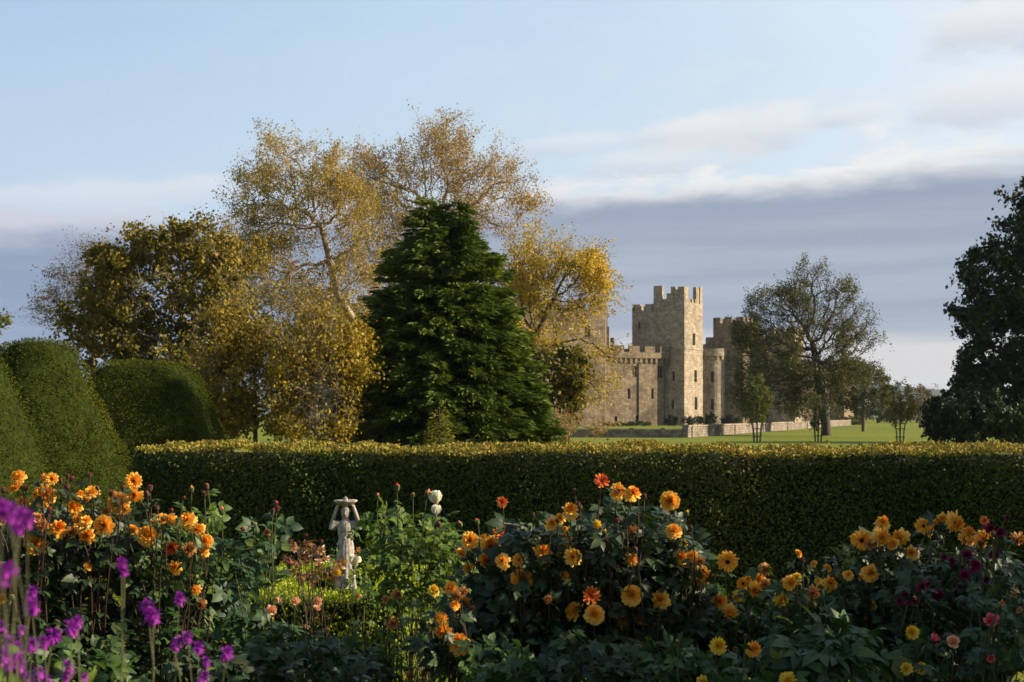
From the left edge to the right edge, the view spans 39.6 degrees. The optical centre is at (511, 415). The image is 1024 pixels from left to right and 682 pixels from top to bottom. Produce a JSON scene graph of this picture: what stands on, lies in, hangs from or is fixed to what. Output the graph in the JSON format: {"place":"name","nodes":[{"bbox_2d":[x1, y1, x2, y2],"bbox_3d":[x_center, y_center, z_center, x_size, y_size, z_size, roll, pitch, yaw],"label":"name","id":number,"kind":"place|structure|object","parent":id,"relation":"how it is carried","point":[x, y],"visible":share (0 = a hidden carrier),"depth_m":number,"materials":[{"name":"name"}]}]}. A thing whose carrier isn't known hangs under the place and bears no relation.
{"place":"outdoors","nodes":[
{"label":"outdoors","id":0,"kind":"place"},
{"bbox_2d":[0,416,1023,681],"bbox_3d":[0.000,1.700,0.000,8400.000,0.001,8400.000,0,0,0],"label":"ground","id":1,"kind":"structure","parent":0,"point":[874,434],"depth_m":109.69,"materials":[{"name":"green plant"}]},
{"bbox_2d":[0,308,13,354],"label":"broadleaf tree","id":2,"kind":"object","parent":1,"relation":"on","point":[5,319],"visible":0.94,"depth_m":39.93,"materials":[{"name":"green plant"}]},
{"bbox_2d":[0,355,66,612],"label":"yew topiary","id":3,"kind":"object","parent":1,"relation":"on","point":[19,450],"visible":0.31,"depth_m":12.40,"materials":[{"name":"green plant"}]},
{"bbox_2d":[0,336,135,597],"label":"yew topiary","id":4,"kind":"object","parent":1,"relation":"on","point":[75,439],"visible":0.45,"depth_m":13.65,"materials":[{"name":"green plant"}]},
{"bbox_2d":[10,226,141,375],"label":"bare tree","id":5,"kind":"object","parent":1,"relation":"on","point":[74,281],"visible":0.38,"depth_m":74.10,"materials":[{"name":"yellow plant"}]},
{"bbox_2d":[85,357,233,474],"bbox_3d":[-5.459,0.443,21.103,2.980,2.568,3.275,0,0,0],"label":"yew topiary","id":6,"kind":"object","parent":1,"relation":"on","point":[151,402],"visible":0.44,"depth_m":20.02,"materials":[{"name":"green plant"}]},
{"bbox_2d":[45,203,279,386],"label":"broadleaf tree","id":7,"kind":"object","parent":1,"relation":"on","point":[115,267],"visible":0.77,"depth_m":42.95,"materials":[{"name":"green plant"}]},
{"bbox_2d":[148,311,271,439],"bbox_3d":[-8.259,-0.545,38.055,3.565,4.508,3.628,0,0,-34],"label":"autumn shrub","id":8,"kind":"object","parent":1,"relation":"on","point":[236,415],"visible":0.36,"depth_m":37.37,"materials":[{"name":"brown plant"}]},
{"bbox_2d":[182,261,320,443],"bbox_3d":[-7.117,-1.213,38.933,4.029,5.838,3.855,0,0,0],"label":"autumn shrub","id":9,"kind":"object","parent":1,"relation":"on","point":[224,318],"visible":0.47,"depth_m":38.23,"materials":[{"name":"yellow plant"}]},
{"bbox_2d":[205,117,404,347],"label":"birch tree","id":10,"kind":"object","parent":1,"relation":"on","point":[333,263],"visible":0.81,"depth_m":55.32,"materials":[{"name":"yellow plant"}]},
{"bbox_2d":[281,534,347,676],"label":"rose bush","id":11,"kind":"object","parent":1,"relation":"on","point":[303,551],"visible":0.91,"depth_m":7.58,"materials":[{"name":"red plant"}]},
{"bbox_2d":[244,279,389,451],"bbox_3d":[-5.008,-0.903,36.903,3.719,5.221,3.207,0,0,0],"label":"autumn shrub","id":12,"kind":"object","parent":1,"relation":"on","point":[342,354],"visible":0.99,"depth_m":36.79,"materials":[{"name":"yellow plant"}]},
{"bbox_2d":[225,558,429,681],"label":"box hedge","id":13,"kind":"object","parent":1,"relation":"on","point":[340,622],"visible":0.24,"depth_m":8.38,"materials":[{"name":"green plant"}]},
{"bbox_2d":[329,496,360,592],"bbox_3d":[-1.086,1.113,9.297,0.290,1.173,0.292,0,0,0],"label":"garden statue","id":14,"kind":"object","parent":1,"relation":"on","point":[345,546],"visible":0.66,"depth_m":9.27,"materials":[{"name":"stone"}]},
{"bbox_2d":[323,526,385,681],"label":"rose bush","id":15,"kind":"object","parent":1,"relation":"on","point":[354,558],"visible":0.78,"depth_m":8.20,"materials":[{"name":"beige plant"}]},
{"bbox_2d":[320,100,555,314],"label":"birch tree","id":16,"kind":"object","parent":1,"relation":"on","point":[444,155],"visible":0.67,"depth_m":59.30,"materials":[{"name":"yellow plant"}]},
{"bbox_2d":[423,405,454,446],"bbox_3d":[-1.850,0.825,36.001,1.163,2.163,1.179,0,0,0],"label":"golden conifer","id":17,"kind":"object","parent":1,"relation":"on","point":[437,438],"visible":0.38,"depth_m":35.98,"materials":[{"name":"green plant"}]},
{"bbox_2d":[319,197,567,452],"bbox_3d":[-1.940,-2.114,40.046,7.406,8.134,7.470,0,0,0],"label":"conifer tree","id":18,"kind":"object","parent":1,"relation":"on","point":[443,323],"visible":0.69,"depth_m":38.54,"materials":[{"name":"green plant"}]},
{"bbox_2d":[530,342,595,427],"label":"evergreen shrub","id":19,"kind":"object","parent":1,"relation":"on","point":[571,379],"visible":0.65,"depth_m":46.35,"materials":[{"name":"green plant"}]},
{"bbox_2d":[486,210,642,412],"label":"birch tree","id":20,"kind":"object","parent":1,"relation":"on","point":[589,265],"visible":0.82,"depth_m":51.39,"materials":[{"name":"yellow plant"}]},
{"bbox_2d":[294,269,853,425],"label":"castle","id":21,"kind":"structure","parent":1,"relation":"on","point":[681,368],"depth_m":240.99,"materials":[{"name":"stone"}]},
{"bbox_2d":[126,437,1023,635],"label":"beech hedge","id":22,"kind":"object","parent":1,"relation":"on","point":[776,506],"visible":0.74,"depth_m":10.84,"materials":[{"name":"green plant"}]},
{"bbox_2d":[550,405,611,442],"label":"dry shrub","id":23,"kind":"object","parent":1,"relation":"on","point":[571,430],"visible":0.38,"depth_m":44.96,"materials":[{"name":"brown plant"}]},
{"bbox_2d":[597,421,620,425],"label":"bush","id":24,"kind":"object","parent":1,"relation":"on","point":[608,423],"visible":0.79,"depth_m":221.52,"materials":[{"name":"brown plant"}]},
{"bbox_2d":[567,428,681,437],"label":"garden wall","id":25,"kind":"structure","parent":1,"relation":"on","point":[643,433],"depth_m":109.37,"materials":[{"name":"stone"}]},
{"bbox_2d":[620,420,651,425],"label":"bush","id":26,"kind":"object","parent":1,"relation":"on","point":[637,422],"visible":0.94,"depth_m":225.56,"materials":[{"name":"green plant"}]},
{"bbox_2d":[663,413,678,425],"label":"bush","id":27,"kind":"object","parent":1,"relation":"on","point":[671,420],"visible":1,"depth_m":231.60,"materials":[{"name":"green plant"}]},
{"bbox_2d":[681,415,704,424],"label":"bush","id":28,"kind":"object","parent":1,"relation":"on","point":[691,420],"visible":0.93,"depth_m":224.53,"materials":[{"name":"green plant"}]},
{"bbox_2d":[705,411,717,423],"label":"bush","id":29,"kind":"object","parent":1,"relation":"on","point":[709,419],"visible":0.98,"depth_m":224.59,"materials":[{"name":"green plant"}]},
{"bbox_2d":[719,414,739,423],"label":"bush","id":30,"kind":"object","parent":1,"relation":"on","point":[728,419],"visible":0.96,"depth_m":227.49,"materials":[{"name":"green plant"}]},
{"bbox_2d":[741,371,774,442],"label":"sapling","id":31,"kind":"object","parent":1,"relation":"on","point":[764,400],"visible":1,"depth_m":87.88,"materials":[{"name":"green plant"}]},
{"bbox_2d":[682,420,850,437],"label":"garden wall","id":32,"kind":"structure","parent":1,"relation":"on","point":[691,430],"depth_m":132.29,"materials":[{"name":"stone"}]},
{"bbox_2d":[721,252,893,435],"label":"park tree","id":33,"kind":"object","parent":1,"relation":"on","point":[749,334],"visible":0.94,"depth_m":119.08,"materials":[{"name":"green plant"}]},
{"bbox_2d":[807,393,829,441],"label":"sapling","id":34,"kind":"object","parent":1,"relation":"on","point":[816,409],"visible":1,"depth_m":91.86,"materials":[{"name":"green plant"}]},
{"bbox_2d":[844,415,860,424],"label":"bush","id":35,"kind":"object","parent":1,"relation":"on","point":[853,420],"visible":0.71,"depth_m":249.70,"materials":[{"name":"green plant"}]},
{"bbox_2d":[854,402,874,421],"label":"distant tree","id":36,"kind":"object","parent":1,"relation":"on","point":[868,416],"visible":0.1,"depth_m":358.14,"materials":[{"name":"green plant"}]},
{"bbox_2d":[831,358,898,431],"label":"rounded tree","id":37,"kind":"object","parent":1,"relation":"on","point":[878,399],"visible":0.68,"depth_m":149.48,"materials":[{"name":"green plant"}]},
{"bbox_2d":[865,404,918,422],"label":"distant tree","id":38,"kind":"object","parent":1,"relation":"on","point":[883,418],"visible":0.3,"depth_m":318.64,"materials":[{"name":"green plant"}]},
{"bbox_2d":[885,377,917,441],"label":"sapling","id":39,"kind":"object","parent":1,"relation":"on","point":[899,403],"visible":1,"depth_m":87.87,"materials":[{"name":"green plant"}]},
{"bbox_2d":[905,401,925,422],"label":"distant tree","id":40,"kind":"object","parent":1,"relation":"on","point":[917,420],"visible":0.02,"depth_m":329.77,"materials":[{"name":"green plant"}]},
{"bbox_2d":[902,383,938,427],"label":"tree","id":41,"kind":"object","parent":1,"relation":"on","point":[924,391],"visible":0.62,"depth_m":189.73,"materials":[{"name":"green plant"}]},
{"bbox_2d":[918,377,1023,454],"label":"dark bush","id":42,"kind":"object","parent":1,"relation":"on","point":[960,420],"visible":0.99,"depth_m":56.24,"materials":[{"name":"green plant"}]},
{"bbox_2d":[943,176,1023,444],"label":"dark tree","id":43,"kind":"object","parent":1,"relation":"on","point":[984,316],"visible":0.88,"depth_m":59.18,"materials":[{"name":"green plant"}]},
{"bbox_2d":[0,0,1023,389],"label":"sky","id":44,"kind":"structure","parent":0,"point":[720,143],"materials":[{"name":"blue"}]},
{"bbox_2d":[222,383,1023,415],"bbox_3d":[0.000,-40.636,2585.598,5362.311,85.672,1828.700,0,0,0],"label":"hills","id":45,"kind":"structure","parent":0,"point":[936,392],"depth_m":2724.78,"materials":[{"name":"green plant"}]},
{"label":"flower bed soil","id":46,"kind":"structure","parent":0,"visible":0},
{"bbox_2d":[0,498,37,681],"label":"purple flower plant","id":47,"kind":"object","parent":46,"relation":"on","point":[14,518],"visible":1,"depth_m":1.32,"materials":[{"name":"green plant"}]},
{"bbox_2d":[0,585,97,681],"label":"purple flower plant","id":48,"kind":"object","parent":46,"relation":"on","point":[32,609],"visible":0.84,"depth_m":2.11,"materials":[{"name":"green plant"}]},
{"bbox_2d":[0,470,103,681],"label":"dahlia plant","id":49,"kind":"object","parent":46,"relation":"on","point":[43,495],"visible":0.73,"depth_m":5.27,"materials":[{"name":"orange plant"}]},
{"bbox_2d":[20,629,151,681],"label":"leafy plant","id":50,"kind":"object","parent":46,"relation":"on","point":[109,658],"visible":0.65,"depth_m":5.04,"materials":[{"name":"green plant"}]},
{"bbox_2d":[38,472,155,681],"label":"dahlia plant","id":51,"kind":"object","parent":46,"relation":"on","point":[103,548],"visible":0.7,"depth_m":5.37,"materials":[{"name":"orange plant"}]},
{"bbox_2d":[47,556,160,681],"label":"purple flower plant","id":52,"kind":"object","parent":46,"relation":"on","point":[119,669],"visible":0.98,"depth_m":2.27,"materials":[{"name":"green plant"}]},
{"bbox_2d":[101,472,236,681],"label":"dahlia plant","id":53,"kind":"object","parent":46,"relation":"on","point":[161,545],"visible":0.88,"depth_m":5.48,"materials":[{"name":"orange plant"}]},
{"bbox_2d":[169,591,233,681],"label":"purple flower plant","id":54,"kind":"object","parent":46,"relation":"on","point":[175,647],"visible":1,"depth_m":2.44,"materials":[{"name":"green plant"}]},
{"bbox_2d":[169,483,252,652],"bbox_3d":[-1.228,0.985,5.903,0.425,1.432,0.562,0,0,0],"label":"rose bush","id":55,"kind":"object","parent":46,"relation":"on","point":[217,514],"visible":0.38,"depth_m":5.85,"materials":[{"name":"green plant"}]},
{"bbox_2d":[160,627,287,681],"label":"leafy plant","id":56,"kind":"object","parent":46,"relation":"on","point":[242,665],"visible":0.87,"depth_m":5.13,"materials":[{"name":"green plant"}]},
{"bbox_2d":[186,500,303,681],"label":"rose bush","id":57,"kind":"object","parent":46,"relation":"on","point":[231,610],"visible":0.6,"depth_m":5.73,"materials":[{"name":"green plant"}]},
{"bbox_2d":[227,596,397,681],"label":"rose bush","id":58,"kind":"object","parent":46,"relation":"on","point":[313,639],"visible":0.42,"depth_m":5.63,"materials":[{"name":"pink plant"}]},
{"bbox_2d":[263,631,389,681],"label":"leafy plant","id":59,"kind":"object","parent":46,"relation":"on","point":[332,661],"visible":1,"depth_m":5.22,"materials":[{"name":"green plant"}]},
{"bbox_2d":[344,588,456,681],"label":"rose bush","id":60,"kind":"object","parent":46,"relation":"on","point":[392,623],"visible":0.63,"depth_m":5.75,"materials":[{"name":"green plant"}]},
{"bbox_2d":[355,483,480,681],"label":"rose bush","id":61,"kind":"object","parent":46,"relation":"on","point":[436,553],"visible":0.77,"depth_m":6.91,"materials":[{"name":"green plant"}]},
{"bbox_2d":[399,580,496,681],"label":"dahlia plant","id":62,"kind":"object","parent":46,"relation":"on","point":[438,649],"visible":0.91,"depth_m":5.06,"materials":[{"name":"orange plant"}]},
{"bbox_2d":[439,496,518,681],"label":"dahlia plant","id":63,"kind":"object","parent":46,"relation":"on","point":[469,541],"visible":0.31,"depth_m":5.46,"materials":[{"name":"plant"}]},
{"bbox_2d":[450,632,556,681],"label":"leafy plant","id":64,"kind":"object","parent":46,"relation":"on","point":[494,670],"visible":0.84,"depth_m":4.86,"materials":[{"name":"green plant"}]},
{"bbox_2d":[466,488,597,672],"bbox_3d":[0.094,0.980,5.322,0.546,1.443,0.665,0,0,0],"label":"dahlia plant","id":65,"kind":"object","parent":46,"relation":"on","point":[516,583],"visible":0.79,"depth_m":5.17,"materials":[{"name":"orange plant"}]},
{"bbox_2d":[523,624,655,681],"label":"leafy plant","id":66,"kind":"object","parent":46,"relation":"on","point":[570,661],"visible":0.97,"depth_m":4.76,"materials":[{"name":"green plant"}]},
{"bbox_2d":[549,473,683,681],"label":"dahlia plant","id":67,"kind":"object","parent":46,"relation":"on","point":[612,595],"visible":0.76,"depth_m":5.17,"materials":[{"name":"green plant"}]},
{"bbox_2d":[615,491,732,670],"bbox_3d":[0.599,0.992,5.433,0.485,1.419,0.610,0,0,0],"label":"dahlia plant","id":68,"kind":"object","parent":46,"relation":"on","point":[690,569],"visible":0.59,"depth_m":5.27,"materials":[{"name":"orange plant"}]},
{"bbox_2d":[623,629,734,681],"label":"leafy plant","id":69,"kind":"object","parent":46,"relation":"on","point":[664,672],"visible":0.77,"depth_m":4.76,"materials":[{"name":"green plant"}]},
{"bbox_2d":[663,633,812,681],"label":"dahlia plant","id":70,"kind":"object","parent":46,"relation":"on","point":[717,646],"visible":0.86,"depth_m":4.57,"materials":[{"name":"yellow plant"}]},
{"bbox_2d":[696,550,789,677],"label":"dahlia plant","id":71,"kind":"object","parent":46,"relation":"on","point":[728,608],"visible":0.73,"depth_m":5.26,"materials":[{"name":"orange plant"}]},
{"bbox_2d":[741,549,842,679],"bbox_3d":[1.077,1.100,5.424,0.462,1.203,0.616,0,0,0],"label":"dahlia plant","id":72,"kind":"object","parent":46,"relation":"on","point":[815,600],"visible":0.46,"depth_m":5.24,"materials":[{"name":"yellow plant"}]},
{"bbox_2d":[756,605,913,681],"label":"dahlia plant","id":73,"kind":"object","parent":46,"relation":"on","point":[818,653],"visible":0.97,"depth_m":4.71,"materials":[{"name":"green plant"}]},
{"bbox_2d":[806,515,924,681],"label":"dahlia plant","id":74,"kind":"object","parent":46,"relation":"on","point":[866,580],"visible":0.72,"depth_m":5.48,"materials":[{"name":"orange plant"}]},
{"bbox_2d":[863,625,950,681],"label":"dahlia plant","id":75,"kind":"object","parent":46,"relation":"on","point":[913,634],"visible":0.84,"depth_m":4.82,"materials":[{"name":"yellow plant"}]},
{"bbox_2d":[871,560,968,681],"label":"dahlia plant","id":76,"kind":"object","parent":46,"relation":"on","point":[903,615],"visible":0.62,"depth_m":5.24,"materials":[{"name":"green plant"}]},
{"bbox_2d":[894,509,1023,677],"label":"dahlia plant","id":77,"kind":"object","parent":46,"relation":"on","point":[925,523],"visible":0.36,"depth_m":5.52,"materials":[{"name":"orange plant"}]},
{"bbox_2d":[901,569,1023,681],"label":"plant","id":78,"kind":"object","parent":46,"relation":"on","point":[996,664],"visible":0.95,"depth_m":4.88,"materials":[{"name":"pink plant"}]},
{"bbox_2d":[922,514,1023,681],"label":"dahlia plant","id":79,"kind":"object","parent":46,"relation":"on","point":[952,565],"visible":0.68,"depth_m":5.29,"materials":[{"name":"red plant"}]}
]}

